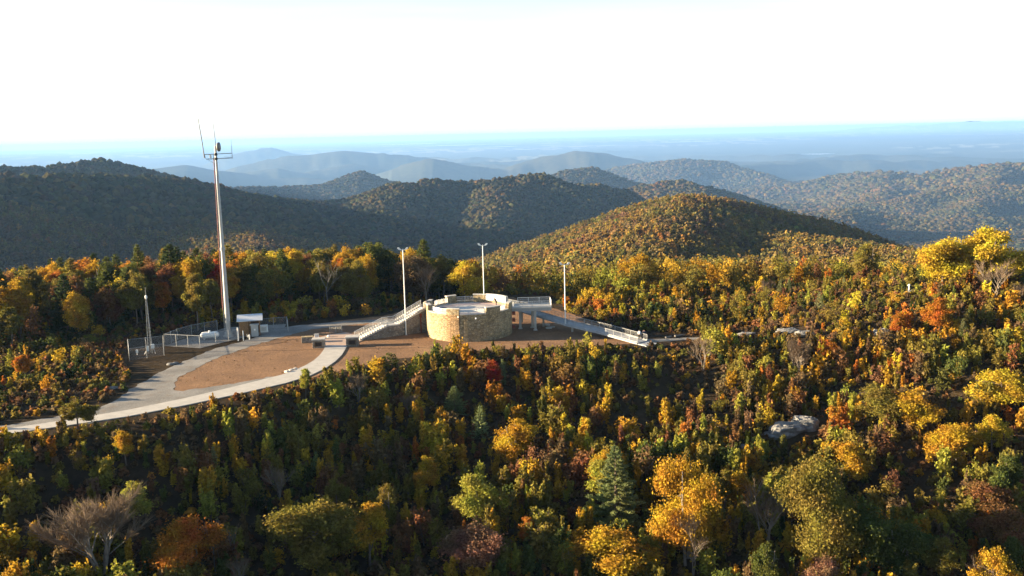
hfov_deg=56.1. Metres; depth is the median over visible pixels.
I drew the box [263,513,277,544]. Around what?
shrub
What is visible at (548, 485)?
shrub
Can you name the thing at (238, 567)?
bare tree
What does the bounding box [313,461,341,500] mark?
shrub
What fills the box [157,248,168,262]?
pine tree
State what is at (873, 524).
autumn tree
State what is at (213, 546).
dead tree
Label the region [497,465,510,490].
shrub
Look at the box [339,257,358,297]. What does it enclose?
autumn tree
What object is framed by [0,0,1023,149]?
sky
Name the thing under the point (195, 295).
autumn tree
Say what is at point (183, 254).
pine tree
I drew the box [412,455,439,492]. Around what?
autumn tree
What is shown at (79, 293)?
autumn tree
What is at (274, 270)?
autumn tree
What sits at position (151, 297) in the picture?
autumn tree
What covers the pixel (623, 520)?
shrub
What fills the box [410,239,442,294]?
pine tree
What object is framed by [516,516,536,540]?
autumn tree
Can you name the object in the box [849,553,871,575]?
shrub
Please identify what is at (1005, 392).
autumn tree
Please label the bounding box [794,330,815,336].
rock outcrop
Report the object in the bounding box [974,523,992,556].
shrub
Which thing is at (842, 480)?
shrub
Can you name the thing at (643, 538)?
shrub
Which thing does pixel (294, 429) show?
shrub
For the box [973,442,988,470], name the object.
shrub
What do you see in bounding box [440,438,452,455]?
shrub
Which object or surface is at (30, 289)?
autumn tree
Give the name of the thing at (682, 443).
shrub
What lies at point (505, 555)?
shrub
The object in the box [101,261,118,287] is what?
pine tree
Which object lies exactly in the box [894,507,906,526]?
shrub
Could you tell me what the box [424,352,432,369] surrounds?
pine tree
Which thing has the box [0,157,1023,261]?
ridge forest
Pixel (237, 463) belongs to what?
shrub
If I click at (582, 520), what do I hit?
shrub
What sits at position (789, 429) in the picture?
rock outcrop
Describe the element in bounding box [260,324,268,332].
generator
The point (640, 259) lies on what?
autumn tree
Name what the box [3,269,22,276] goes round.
autumn tree
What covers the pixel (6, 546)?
shrub
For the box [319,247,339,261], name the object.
autumn tree
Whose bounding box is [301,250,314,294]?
autumn tree
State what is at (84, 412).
autumn tree
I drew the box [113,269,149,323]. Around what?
autumn tree
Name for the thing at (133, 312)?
pine tree
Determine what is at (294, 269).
autumn tree
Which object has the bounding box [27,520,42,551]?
shrub
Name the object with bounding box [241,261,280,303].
autumn tree
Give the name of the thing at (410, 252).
autumn tree
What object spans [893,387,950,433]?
autumn tree
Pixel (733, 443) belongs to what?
shrub
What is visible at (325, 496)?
shrub
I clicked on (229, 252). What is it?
pine tree
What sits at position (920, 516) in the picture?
shrub
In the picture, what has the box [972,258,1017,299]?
bare tree
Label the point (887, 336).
shrub
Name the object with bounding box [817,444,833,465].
shrub
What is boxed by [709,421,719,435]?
shrub
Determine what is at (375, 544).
shrub
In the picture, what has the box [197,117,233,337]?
radio mast
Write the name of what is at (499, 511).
shrub
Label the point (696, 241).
woods
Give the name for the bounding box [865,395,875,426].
shrub
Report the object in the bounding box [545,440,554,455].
shrub
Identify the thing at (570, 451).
shrub
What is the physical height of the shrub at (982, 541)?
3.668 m
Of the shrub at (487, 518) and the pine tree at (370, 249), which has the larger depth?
the pine tree at (370, 249)
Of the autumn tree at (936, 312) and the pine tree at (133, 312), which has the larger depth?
the pine tree at (133, 312)
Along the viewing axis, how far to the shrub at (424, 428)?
127.61 m
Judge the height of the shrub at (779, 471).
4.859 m
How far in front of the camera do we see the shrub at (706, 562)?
100.14 m
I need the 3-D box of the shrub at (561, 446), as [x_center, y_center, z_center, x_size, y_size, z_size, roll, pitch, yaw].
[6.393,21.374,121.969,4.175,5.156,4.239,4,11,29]
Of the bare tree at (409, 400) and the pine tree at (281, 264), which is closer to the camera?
the bare tree at (409, 400)
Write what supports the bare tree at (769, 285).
on the ground at (800, 155)
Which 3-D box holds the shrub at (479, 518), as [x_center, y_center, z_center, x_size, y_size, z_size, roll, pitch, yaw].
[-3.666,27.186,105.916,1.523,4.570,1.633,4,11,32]
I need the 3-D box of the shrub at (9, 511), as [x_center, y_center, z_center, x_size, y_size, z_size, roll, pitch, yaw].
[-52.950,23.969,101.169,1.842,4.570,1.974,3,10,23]
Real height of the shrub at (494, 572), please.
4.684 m
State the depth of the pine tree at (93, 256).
239.59 m
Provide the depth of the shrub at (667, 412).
133.27 m
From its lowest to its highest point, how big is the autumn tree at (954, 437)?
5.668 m
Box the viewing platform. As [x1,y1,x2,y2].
[512,297,551,330]
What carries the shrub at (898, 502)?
on the ground at (800, 155)
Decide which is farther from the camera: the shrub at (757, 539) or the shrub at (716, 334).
the shrub at (716, 334)
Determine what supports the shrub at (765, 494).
on the ground at (800, 155)
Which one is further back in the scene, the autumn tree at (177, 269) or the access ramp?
the autumn tree at (177, 269)
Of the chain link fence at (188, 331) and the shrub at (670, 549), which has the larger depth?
the chain link fence at (188, 331)
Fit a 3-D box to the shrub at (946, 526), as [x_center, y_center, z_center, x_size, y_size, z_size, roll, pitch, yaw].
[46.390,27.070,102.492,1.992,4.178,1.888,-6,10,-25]
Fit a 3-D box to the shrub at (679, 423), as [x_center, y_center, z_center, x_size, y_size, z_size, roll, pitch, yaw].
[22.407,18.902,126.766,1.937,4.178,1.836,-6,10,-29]
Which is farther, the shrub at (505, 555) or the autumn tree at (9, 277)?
the autumn tree at (9, 277)
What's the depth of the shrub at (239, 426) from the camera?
120.32 m
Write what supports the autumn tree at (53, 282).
on the ground at (800, 155)
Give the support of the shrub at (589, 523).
on the ground at (800, 155)
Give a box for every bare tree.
[21,480,155,573]
[226,556,252,575]
[260,460,295,505]
[344,374,367,402]
[399,394,419,416]
[411,262,437,300]
[672,509,711,575]
[686,335,717,370]
[740,476,792,548]
[760,280,775,296]
[785,338,811,371]
[961,551,999,575]
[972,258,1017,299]
[1012,282,1023,294]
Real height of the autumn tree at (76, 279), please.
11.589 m
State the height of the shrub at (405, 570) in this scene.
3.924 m
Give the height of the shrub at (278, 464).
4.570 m
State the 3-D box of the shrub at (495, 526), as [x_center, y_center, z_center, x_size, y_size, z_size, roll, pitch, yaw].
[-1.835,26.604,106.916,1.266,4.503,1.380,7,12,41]
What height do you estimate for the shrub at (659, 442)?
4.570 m
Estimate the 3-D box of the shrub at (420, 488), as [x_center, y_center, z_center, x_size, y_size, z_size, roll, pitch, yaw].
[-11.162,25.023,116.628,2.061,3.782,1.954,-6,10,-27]
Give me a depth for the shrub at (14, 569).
90.26 m
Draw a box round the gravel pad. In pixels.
[165,324,285,347]
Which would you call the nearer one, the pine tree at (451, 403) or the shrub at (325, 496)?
the shrub at (325, 496)
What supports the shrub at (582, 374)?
on the ground at (800, 155)
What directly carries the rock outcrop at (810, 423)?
on the ground at (800, 155)
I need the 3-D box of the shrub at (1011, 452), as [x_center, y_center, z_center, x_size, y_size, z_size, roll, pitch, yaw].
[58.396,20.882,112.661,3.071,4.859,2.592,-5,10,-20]
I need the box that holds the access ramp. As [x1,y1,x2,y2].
[509,299,655,346]
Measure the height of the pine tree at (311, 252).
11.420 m
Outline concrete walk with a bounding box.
[0,347,345,433]
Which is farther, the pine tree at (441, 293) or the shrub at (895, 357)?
the pine tree at (441, 293)
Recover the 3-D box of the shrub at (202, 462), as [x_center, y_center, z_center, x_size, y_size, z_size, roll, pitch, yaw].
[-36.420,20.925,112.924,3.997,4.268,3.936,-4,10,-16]
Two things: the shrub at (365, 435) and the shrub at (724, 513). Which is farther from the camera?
the shrub at (365, 435)
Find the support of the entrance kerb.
on the ground at (800, 155)
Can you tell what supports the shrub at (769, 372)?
on the ground at (800, 155)
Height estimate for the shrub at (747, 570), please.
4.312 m
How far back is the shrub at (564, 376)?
141.53 m
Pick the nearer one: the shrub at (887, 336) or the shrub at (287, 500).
the shrub at (287, 500)
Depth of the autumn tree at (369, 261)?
206.12 m
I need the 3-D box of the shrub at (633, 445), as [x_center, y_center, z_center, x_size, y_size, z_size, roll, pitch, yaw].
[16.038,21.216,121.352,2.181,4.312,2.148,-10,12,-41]
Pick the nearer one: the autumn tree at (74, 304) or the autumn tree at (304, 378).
the autumn tree at (304, 378)
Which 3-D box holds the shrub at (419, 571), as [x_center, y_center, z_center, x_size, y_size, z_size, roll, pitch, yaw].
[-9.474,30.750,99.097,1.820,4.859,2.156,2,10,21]
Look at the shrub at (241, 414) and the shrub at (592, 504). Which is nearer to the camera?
the shrub at (592, 504)
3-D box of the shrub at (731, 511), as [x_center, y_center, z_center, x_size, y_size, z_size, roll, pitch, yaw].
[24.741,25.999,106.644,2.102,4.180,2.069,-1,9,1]
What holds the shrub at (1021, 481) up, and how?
on the ground at (800, 155)
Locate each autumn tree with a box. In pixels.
[0,277,39,334]
[0,306,23,344]
[2,268,27,287]
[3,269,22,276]
[13,355,33,378]
[19,269,48,306]
[20,278,36,300]
[34,258,61,276]
[34,281,54,325]
[35,275,72,316]
[43,265,57,281]
[45,269,63,284]
[45,282,97,332]
[56,399,100,429]
[61,268,86,279]
[61,290,92,333]
[67,273,90,296]
[73,257,93,274]
[80,256,102,284]
[90,262,121,306]
[92,285,129,322]
[109,261,150,308]
[111,430,134,465]
[113,258,130,279]
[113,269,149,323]
[119,480,154,529]
[127,273,157,322]
[138,259,158,281]
[139,256,153,267]
[140,514,235,575]
[151,263,182,311]
[152,281,172,312]
[166,261,184,311]
[168,257,205,313]
[181,272,207,330]
[193,253,214,308]
[194,252,219,271]
[203,278,222,318]
[206,259,222,297]
[209,250,227,298]
[219,267,240,306]
[226,260,240,302]
[228,251,242,263]
[231,252,296,308]
[234,261,245,296]
[238,251,247,299]
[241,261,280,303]
[245,249,258,256]
[261,495,370,571]
[266,250,302,280]
[271,266,283,297]
[283,246,295,255]
[286,248,304,294]
[291,261,311,296]
[299,368,311,397]
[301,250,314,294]
[306,248,333,299]
[309,261,333,301]
[310,250,329,293]
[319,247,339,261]
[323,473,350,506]
[329,243,362,292]
[329,255,359,292]
[329,266,356,295]
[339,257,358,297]
[339,259,376,302]
[348,500,389,566]
[350,256,376,276]
[358,239,396,291]
[359,253,378,289]
[372,482,398,537]
[379,250,401,292]
[392,254,431,299]
[398,246,417,292]
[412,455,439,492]
[422,256,439,294]
[430,251,455,296]
[432,519,511,574]
[443,257,461,294]
[446,260,489,299]
[448,470,509,519]
[464,258,486,295]
[484,360,503,381]
[489,417,540,464]
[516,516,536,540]
[558,522,670,575]
[584,456,636,503]
[585,446,626,479]
[620,253,662,283]
[645,452,728,565]
[714,468,735,510]
[726,469,763,506]
[748,540,784,575]
[769,448,873,565]
[795,553,842,575]
[814,339,838,360]
[834,440,873,489]
[839,489,904,569]
[850,381,911,423]
[851,241,882,275]
[880,519,941,575]
[889,311,909,331]
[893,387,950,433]
[914,233,975,285]
[918,297,955,329]
[921,536,962,575]
[922,422,986,462]
[955,224,1023,285]
[963,479,1022,514]
[963,505,1023,557]
[965,368,1023,409]
[966,546,1022,575]
[974,414,1013,450]
[987,454,1023,489]
[999,535,1023,572]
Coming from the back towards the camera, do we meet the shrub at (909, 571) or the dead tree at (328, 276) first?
the dead tree at (328, 276)
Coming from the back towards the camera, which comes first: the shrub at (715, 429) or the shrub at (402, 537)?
the shrub at (715, 429)
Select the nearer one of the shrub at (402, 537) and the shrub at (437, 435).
the shrub at (402, 537)
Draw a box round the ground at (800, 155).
[0,121,1023,575]
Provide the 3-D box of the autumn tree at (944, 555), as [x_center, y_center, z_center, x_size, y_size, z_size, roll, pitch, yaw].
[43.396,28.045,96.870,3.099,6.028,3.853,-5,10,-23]
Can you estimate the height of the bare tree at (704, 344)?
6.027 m
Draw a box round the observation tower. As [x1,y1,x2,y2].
[423,293,514,341]
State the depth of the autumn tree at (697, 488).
101.71 m
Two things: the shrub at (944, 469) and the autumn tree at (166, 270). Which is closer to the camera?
the shrub at (944, 469)
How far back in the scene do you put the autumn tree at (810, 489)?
97.61 m
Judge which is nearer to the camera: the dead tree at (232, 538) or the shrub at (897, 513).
the dead tree at (232, 538)
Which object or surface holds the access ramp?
on the dirt ground at (243, 367)
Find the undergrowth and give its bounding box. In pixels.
[0,261,1023,575]
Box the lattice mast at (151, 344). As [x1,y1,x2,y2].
[145,289,155,352]
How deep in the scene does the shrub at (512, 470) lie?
117.09 m
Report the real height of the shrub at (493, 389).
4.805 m
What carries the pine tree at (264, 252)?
on the ground at (800, 155)
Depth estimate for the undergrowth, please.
134.69 m
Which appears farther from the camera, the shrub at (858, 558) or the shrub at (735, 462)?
the shrub at (735, 462)
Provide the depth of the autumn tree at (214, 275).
191.23 m
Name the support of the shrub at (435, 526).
on the ground at (800, 155)
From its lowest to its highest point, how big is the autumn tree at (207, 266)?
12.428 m
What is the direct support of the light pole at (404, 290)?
on the dirt ground at (243, 367)
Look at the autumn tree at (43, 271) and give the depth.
203.11 m
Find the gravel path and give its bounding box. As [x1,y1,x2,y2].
[647,337,698,341]
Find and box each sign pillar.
[311,337,325,347]
[345,335,359,346]
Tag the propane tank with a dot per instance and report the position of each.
(209, 333)
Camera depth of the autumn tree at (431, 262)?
213.67 m
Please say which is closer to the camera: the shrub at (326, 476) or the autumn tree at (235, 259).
the shrub at (326, 476)
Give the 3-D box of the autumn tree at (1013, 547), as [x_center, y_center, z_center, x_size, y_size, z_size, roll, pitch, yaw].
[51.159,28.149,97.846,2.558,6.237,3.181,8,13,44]
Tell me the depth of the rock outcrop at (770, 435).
128.25 m
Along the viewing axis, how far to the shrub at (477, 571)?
98.34 m
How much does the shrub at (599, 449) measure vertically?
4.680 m
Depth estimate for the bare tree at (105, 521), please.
96.07 m
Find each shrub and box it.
[0,458,19,493]
[0,495,18,530]
[0,523,29,565]
[0,558,29,575]
[6,473,41,513]
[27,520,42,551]
[48,534,82,572]
[48,562,75,575]
[70,558,91,575]
[72,501,90,533]
[84,505,118,558]
[88,458,114,493]
[109,558,141,575]
[124,536,136,570]
[139,537,163,558]
[142,551,152,575]
[153,558,160,574]
[163,562,191,575]
[171,442,198,484]
[187,560,206,575]
[189,449,219,479]
[196,465,219,498]
[197,488,219,521]
[203,531,244,571]
[219,408,234,439]
[230,527,245,561]
[231,453,249,480]
[231,482,251,516]
[234,411,244,445]
[235,464,261,495]
[237,406,247,431]
[258,438,270,464]
[260,459,272,487]
[262,430,275,455]
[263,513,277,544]
[267,420,275,447]
[268,425,291,457]
[270,454,288,486]
[278,488,292,511]
[281,421,310,451]
[284,431,309,465]
[307,410,317,437]
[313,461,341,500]
[321,366,334,393]
[323,493,332,510]
[327,378,348,408]
[331,559,353,575]
[358,425,372,454]
[359,531,388,559]
[361,437,395,472]
[366,385,393,418]
[367,356,391,382]
[377,564,387,575]
[389,517,416,557]
[397,472,416,502]
[398,563,410,575]
[399,502,416,533]
[407,506,437,545]
[410,479,429,506]
[411,399,420,426]
[411,436,419,461]
[414,565,427,575]
[419,421,429,449]
[420,420,448,454]
[422,516,451,549]
[426,443,455,478]
[428,420,451,444]
[429,488,447,513]
[430,496,440,520]
[433,453,443,481]
[433,490,441,520]
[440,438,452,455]
[443,555,460,575]
[454,444,469,471]
[456,368,465,393]
[459,463,470,494]
[465,562,490,575]
[468,359,490,391]
[473,460,490,484]
[473,515,482,525]
[480,501,502,539]
[484,380,502,406]
[486,487,518,531]
[487,561,499,575]
[489,507,500,540]
[492,544,512,575]
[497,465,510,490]
[502,483,516,513]
[508,463,520,490]
[511,468,535,507]
[511,542,521,575]
[517,456,547,485]
[517,479,528,508]
[523,522,561,575]
[524,465,534,479]
[526,506,558,547]
[529,481,544,510]
[539,385,548,412]
[540,448,568,478]
[541,404,572,437]
[542,475,553,502]
[545,385,575,411]
[545,435,581,472]
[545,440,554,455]
[545,526,571,550]
[548,537,575,574]
[550,362,580,392]
[554,515,566,538]
[557,546,577,575]
[560,463,570,487]
[563,427,576,447]
[564,441,573,461]
[565,525,589,544]
[566,447,594,489]
[575,507,586,534]
[577,362,586,385]
[578,429,590,449]
[580,416,593,439]
[580,554,606,575]
[583,430,593,452]
[584,499,603,528]
[586,506,594,534]
[589,440,609,456]
[589,498,595,528]
[595,396,611,424]
[608,439,615,451]
[609,517,633,542]
[610,360,622,384]
[613,416,643,445]
[614,518,628,532]
[629,438,640,462]
[629,439,656,477]
[633,443,661,476]
[637,527,655,563]
[640,476,653,505]
[640,505,659,526]
[642,551,656,575]
[643,518,651,536]
[649,526,677,567]
[653,479,660,507]
[655,438,665,467]
[659,536,668,567]
[660,397,676,424]
[666,491,677,503]
[669,544,676,558]
[671,432,689,458]
[674,416,687,437]
[683,447,692,463]
[690,427,708,451]
[693,440,715,469]
[693,546,720,575]
[698,413,707,435]
[701,326,729,354]
[702,512,734,559]
[707,502,728,527]
[708,430,721,447]
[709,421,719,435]
[712,432,724,456]
[715,444,734,474]
[725,439,735,450]
[728,422,741,447]
[728,503,743,533]
[729,447,741,471]
[732,392,745,419]
[740,443,764,475]
[740,501,771,540]
[742,370,761,396]
[742,521,755,548]
[742,557,755,575]
[745,436,751,447]
[749,528,766,555]
[755,435,764,463]
[755,485,768,506]
[762,472,780,504]
[764,364,775,388]
[768,510,780,539]
[770,465,795,491]
[778,521,794,552]
[781,393,797,419]
[784,370,812,400]
[796,554,814,575]
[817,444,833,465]
[825,402,853,430]
[825,423,845,451]
[826,430,834,451]
[827,392,837,418]
[832,466,843,495]
[834,565,845,575]
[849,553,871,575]
[853,561,868,575]
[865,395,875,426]
[866,424,884,452]
[874,327,898,355]
[882,494,906,520]
[886,502,913,522]
[890,518,921,564]
[891,351,903,376]
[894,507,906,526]
[902,559,918,575]
[907,349,932,377]
[911,514,933,547]
[912,513,930,529]
[918,332,948,359]
[925,339,936,361]
[925,394,945,426]
[927,504,937,520]
[930,518,943,537]
[932,443,956,478]
[934,510,947,525]
[936,524,957,550]
[941,523,957,547]
[943,503,976,541]
[958,494,980,534]
[971,379,1004,415]
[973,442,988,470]
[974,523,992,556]
[975,510,992,532]
[977,462,994,494]
[977,537,990,557]
[983,515,999,547]
[993,512,1016,550]
[1003,447,1022,469]
[1005,324,1023,354]
[1006,485,1023,512]
[1010,481,1023,510]
[1012,478,1023,506]
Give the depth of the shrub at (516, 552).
101.63 m
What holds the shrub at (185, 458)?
on the ground at (800, 155)
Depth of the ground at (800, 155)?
1063.00 m
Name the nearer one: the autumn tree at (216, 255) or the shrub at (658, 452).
the shrub at (658, 452)
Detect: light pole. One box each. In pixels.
[398,247,407,334]
[478,243,486,293]
[559,262,569,322]
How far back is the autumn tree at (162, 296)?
185.81 m
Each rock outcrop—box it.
[738,332,755,335]
[764,431,779,439]
[768,421,806,438]
[775,328,798,333]
[791,415,819,431]
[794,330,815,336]
[873,328,889,335]
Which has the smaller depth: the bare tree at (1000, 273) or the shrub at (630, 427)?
the shrub at (630, 427)
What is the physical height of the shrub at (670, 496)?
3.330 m
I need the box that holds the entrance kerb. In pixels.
[325,345,346,346]
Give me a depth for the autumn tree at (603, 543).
100.20 m
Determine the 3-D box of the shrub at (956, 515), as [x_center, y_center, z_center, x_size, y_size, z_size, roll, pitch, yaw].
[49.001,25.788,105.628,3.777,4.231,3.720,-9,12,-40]
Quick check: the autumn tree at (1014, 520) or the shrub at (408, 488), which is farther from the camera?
the shrub at (408, 488)
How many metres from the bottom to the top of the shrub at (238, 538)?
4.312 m
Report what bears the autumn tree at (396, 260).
on the ground at (800, 155)
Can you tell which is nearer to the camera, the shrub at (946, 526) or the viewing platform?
the shrub at (946, 526)
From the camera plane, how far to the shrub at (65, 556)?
95.62 m
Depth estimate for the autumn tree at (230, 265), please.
200.94 m
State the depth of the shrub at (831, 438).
121.84 m
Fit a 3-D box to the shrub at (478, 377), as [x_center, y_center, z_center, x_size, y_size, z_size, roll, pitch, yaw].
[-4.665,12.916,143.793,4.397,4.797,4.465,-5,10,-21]
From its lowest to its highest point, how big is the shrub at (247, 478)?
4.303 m
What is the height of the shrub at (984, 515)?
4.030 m
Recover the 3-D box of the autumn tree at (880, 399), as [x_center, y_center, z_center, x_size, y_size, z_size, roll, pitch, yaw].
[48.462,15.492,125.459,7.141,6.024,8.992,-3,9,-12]
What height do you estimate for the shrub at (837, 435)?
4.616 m
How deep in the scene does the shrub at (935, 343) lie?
136.46 m
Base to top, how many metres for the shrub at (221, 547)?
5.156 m
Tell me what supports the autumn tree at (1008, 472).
on the ground at (800, 155)
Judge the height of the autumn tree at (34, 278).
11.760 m
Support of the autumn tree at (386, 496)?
on the ground at (800, 155)
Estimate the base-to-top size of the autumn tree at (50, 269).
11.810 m
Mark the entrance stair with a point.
(416, 319)
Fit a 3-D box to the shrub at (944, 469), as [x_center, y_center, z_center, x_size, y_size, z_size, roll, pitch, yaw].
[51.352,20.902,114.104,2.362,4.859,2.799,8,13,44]
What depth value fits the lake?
40981.03 m
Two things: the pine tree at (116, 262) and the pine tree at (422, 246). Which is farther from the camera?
the pine tree at (116, 262)
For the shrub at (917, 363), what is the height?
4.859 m
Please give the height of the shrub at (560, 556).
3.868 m
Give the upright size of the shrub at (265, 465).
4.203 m
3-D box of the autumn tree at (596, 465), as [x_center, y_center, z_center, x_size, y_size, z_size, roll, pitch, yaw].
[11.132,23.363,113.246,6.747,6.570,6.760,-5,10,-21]
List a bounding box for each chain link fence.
[127,336,164,360]
[164,321,217,342]
[165,329,238,346]
[262,316,288,331]
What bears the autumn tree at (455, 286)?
on the ground at (800, 155)
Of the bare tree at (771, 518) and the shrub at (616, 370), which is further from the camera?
the shrub at (616, 370)
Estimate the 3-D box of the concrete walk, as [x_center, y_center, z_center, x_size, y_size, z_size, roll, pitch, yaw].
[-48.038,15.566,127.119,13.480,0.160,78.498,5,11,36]
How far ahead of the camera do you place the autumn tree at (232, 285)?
190.73 m
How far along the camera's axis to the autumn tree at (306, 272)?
217.36 m
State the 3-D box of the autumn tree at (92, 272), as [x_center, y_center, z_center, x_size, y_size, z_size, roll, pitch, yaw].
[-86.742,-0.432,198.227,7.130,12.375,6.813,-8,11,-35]
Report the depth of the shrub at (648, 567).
99.29 m
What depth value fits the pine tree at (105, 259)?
198.75 m
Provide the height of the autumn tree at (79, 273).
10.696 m
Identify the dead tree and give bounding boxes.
[202,517,219,571]
[224,524,239,564]
[315,257,342,306]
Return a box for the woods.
[0,193,1023,575]
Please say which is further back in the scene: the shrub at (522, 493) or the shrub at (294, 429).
the shrub at (294, 429)
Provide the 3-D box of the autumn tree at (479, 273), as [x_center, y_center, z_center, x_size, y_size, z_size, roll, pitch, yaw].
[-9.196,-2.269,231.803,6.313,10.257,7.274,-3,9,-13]
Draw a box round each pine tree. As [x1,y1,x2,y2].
[0,269,21,327]
[42,274,91,333]
[55,257,63,268]
[60,257,97,312]
[69,272,77,285]
[80,277,108,326]
[89,253,101,267]
[97,256,119,269]
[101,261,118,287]
[111,254,121,267]
[123,266,144,318]
[131,243,145,268]
[151,244,188,309]
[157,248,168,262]
[172,246,183,300]
[180,251,188,259]
[189,247,201,261]
[219,244,240,297]
[221,258,244,304]
[240,263,269,310]
[261,248,267,255]
[267,249,301,300]
[301,250,329,293]
[331,243,339,291]
[364,242,386,293]
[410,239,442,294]
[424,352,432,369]
[429,288,459,296]
[441,386,467,415]
[585,445,645,531]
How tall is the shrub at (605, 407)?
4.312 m
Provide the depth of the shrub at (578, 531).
104.22 m
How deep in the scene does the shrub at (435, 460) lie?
120.98 m
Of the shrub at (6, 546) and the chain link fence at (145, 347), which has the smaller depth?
the shrub at (6, 546)
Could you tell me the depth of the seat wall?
163.64 m
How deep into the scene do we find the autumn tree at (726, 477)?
110.05 m
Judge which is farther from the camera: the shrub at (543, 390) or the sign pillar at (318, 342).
the sign pillar at (318, 342)
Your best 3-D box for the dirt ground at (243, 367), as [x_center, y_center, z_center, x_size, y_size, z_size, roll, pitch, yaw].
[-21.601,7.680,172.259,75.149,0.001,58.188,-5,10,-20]
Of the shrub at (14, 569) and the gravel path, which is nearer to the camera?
the shrub at (14, 569)
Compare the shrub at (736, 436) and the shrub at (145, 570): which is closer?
the shrub at (145, 570)
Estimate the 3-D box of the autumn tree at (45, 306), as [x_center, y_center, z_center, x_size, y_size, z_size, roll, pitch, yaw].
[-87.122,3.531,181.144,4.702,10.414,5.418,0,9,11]
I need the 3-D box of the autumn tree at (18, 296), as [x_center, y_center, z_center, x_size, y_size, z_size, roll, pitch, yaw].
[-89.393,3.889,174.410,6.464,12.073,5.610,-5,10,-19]
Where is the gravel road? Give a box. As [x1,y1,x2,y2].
[0,319,387,427]
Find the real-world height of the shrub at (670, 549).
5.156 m
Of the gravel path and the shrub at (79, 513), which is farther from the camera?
the gravel path
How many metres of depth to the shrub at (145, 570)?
96.88 m
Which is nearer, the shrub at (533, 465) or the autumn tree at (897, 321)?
the shrub at (533, 465)
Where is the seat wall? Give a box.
[301,335,312,342]
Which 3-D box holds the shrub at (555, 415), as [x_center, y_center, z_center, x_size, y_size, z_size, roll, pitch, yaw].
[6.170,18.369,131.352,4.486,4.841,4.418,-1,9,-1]
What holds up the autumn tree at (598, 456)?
on the ground at (800, 155)
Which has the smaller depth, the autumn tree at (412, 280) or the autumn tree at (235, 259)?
the autumn tree at (412, 280)
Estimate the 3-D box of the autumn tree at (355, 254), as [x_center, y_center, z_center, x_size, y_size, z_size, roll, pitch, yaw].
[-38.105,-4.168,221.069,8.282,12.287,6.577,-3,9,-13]
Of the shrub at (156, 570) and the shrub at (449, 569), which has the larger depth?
the shrub at (449, 569)
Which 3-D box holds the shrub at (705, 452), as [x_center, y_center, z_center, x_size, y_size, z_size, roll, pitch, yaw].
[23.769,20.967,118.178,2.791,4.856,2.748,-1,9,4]
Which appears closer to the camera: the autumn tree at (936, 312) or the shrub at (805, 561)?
the shrub at (805, 561)
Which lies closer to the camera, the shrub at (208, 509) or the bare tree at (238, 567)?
the bare tree at (238, 567)
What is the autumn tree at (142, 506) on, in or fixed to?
on the ground at (800, 155)
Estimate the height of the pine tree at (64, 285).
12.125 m
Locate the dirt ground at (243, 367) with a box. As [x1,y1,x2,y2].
[174,297,642,390]
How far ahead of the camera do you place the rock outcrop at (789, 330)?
154.75 m
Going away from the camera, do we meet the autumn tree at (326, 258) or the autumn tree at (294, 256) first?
the autumn tree at (294, 256)
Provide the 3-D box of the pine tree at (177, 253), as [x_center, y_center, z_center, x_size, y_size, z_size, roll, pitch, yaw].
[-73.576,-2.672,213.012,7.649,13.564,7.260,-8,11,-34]
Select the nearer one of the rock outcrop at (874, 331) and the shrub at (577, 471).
the shrub at (577, 471)
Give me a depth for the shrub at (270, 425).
121.86 m
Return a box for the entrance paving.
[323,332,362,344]
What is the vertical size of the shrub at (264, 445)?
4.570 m
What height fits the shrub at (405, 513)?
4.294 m
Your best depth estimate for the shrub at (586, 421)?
127.60 m
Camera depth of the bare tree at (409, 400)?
135.28 m
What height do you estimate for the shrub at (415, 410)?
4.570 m
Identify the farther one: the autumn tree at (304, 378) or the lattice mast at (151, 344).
the lattice mast at (151, 344)
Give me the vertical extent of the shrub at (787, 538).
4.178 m
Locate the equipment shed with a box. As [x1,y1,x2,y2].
[237,313,262,335]
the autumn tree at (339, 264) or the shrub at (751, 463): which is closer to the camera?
the shrub at (751, 463)
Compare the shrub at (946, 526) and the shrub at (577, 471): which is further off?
the shrub at (577, 471)
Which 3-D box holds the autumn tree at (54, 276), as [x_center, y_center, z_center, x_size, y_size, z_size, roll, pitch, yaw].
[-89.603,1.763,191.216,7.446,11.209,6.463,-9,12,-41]
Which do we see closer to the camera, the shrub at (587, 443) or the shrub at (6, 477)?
the shrub at (6, 477)
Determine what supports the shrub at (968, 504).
on the ground at (800, 155)
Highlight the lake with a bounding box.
[385,143,436,144]
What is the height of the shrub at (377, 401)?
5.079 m
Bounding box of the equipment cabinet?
[250,323,258,336]
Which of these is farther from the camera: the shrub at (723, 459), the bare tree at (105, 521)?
the shrub at (723, 459)
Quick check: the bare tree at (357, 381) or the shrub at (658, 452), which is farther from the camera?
the bare tree at (357, 381)
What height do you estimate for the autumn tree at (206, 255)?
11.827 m
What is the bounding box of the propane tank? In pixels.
[200,330,218,339]
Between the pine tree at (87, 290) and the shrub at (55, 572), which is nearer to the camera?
the shrub at (55, 572)
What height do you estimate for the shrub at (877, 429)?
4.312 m
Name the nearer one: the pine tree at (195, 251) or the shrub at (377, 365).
the shrub at (377, 365)
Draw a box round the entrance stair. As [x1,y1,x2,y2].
[354,300,426,339]
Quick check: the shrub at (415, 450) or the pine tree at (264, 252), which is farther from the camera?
the pine tree at (264, 252)
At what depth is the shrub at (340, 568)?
99.85 m
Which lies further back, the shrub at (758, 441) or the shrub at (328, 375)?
the shrub at (328, 375)
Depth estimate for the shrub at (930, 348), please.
135.63 m
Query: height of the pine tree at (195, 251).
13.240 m
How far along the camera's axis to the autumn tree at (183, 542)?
96.77 m
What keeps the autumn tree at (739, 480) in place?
on the ground at (800, 155)
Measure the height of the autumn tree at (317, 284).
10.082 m
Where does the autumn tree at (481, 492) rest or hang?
on the ground at (800, 155)
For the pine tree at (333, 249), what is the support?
on the ground at (800, 155)

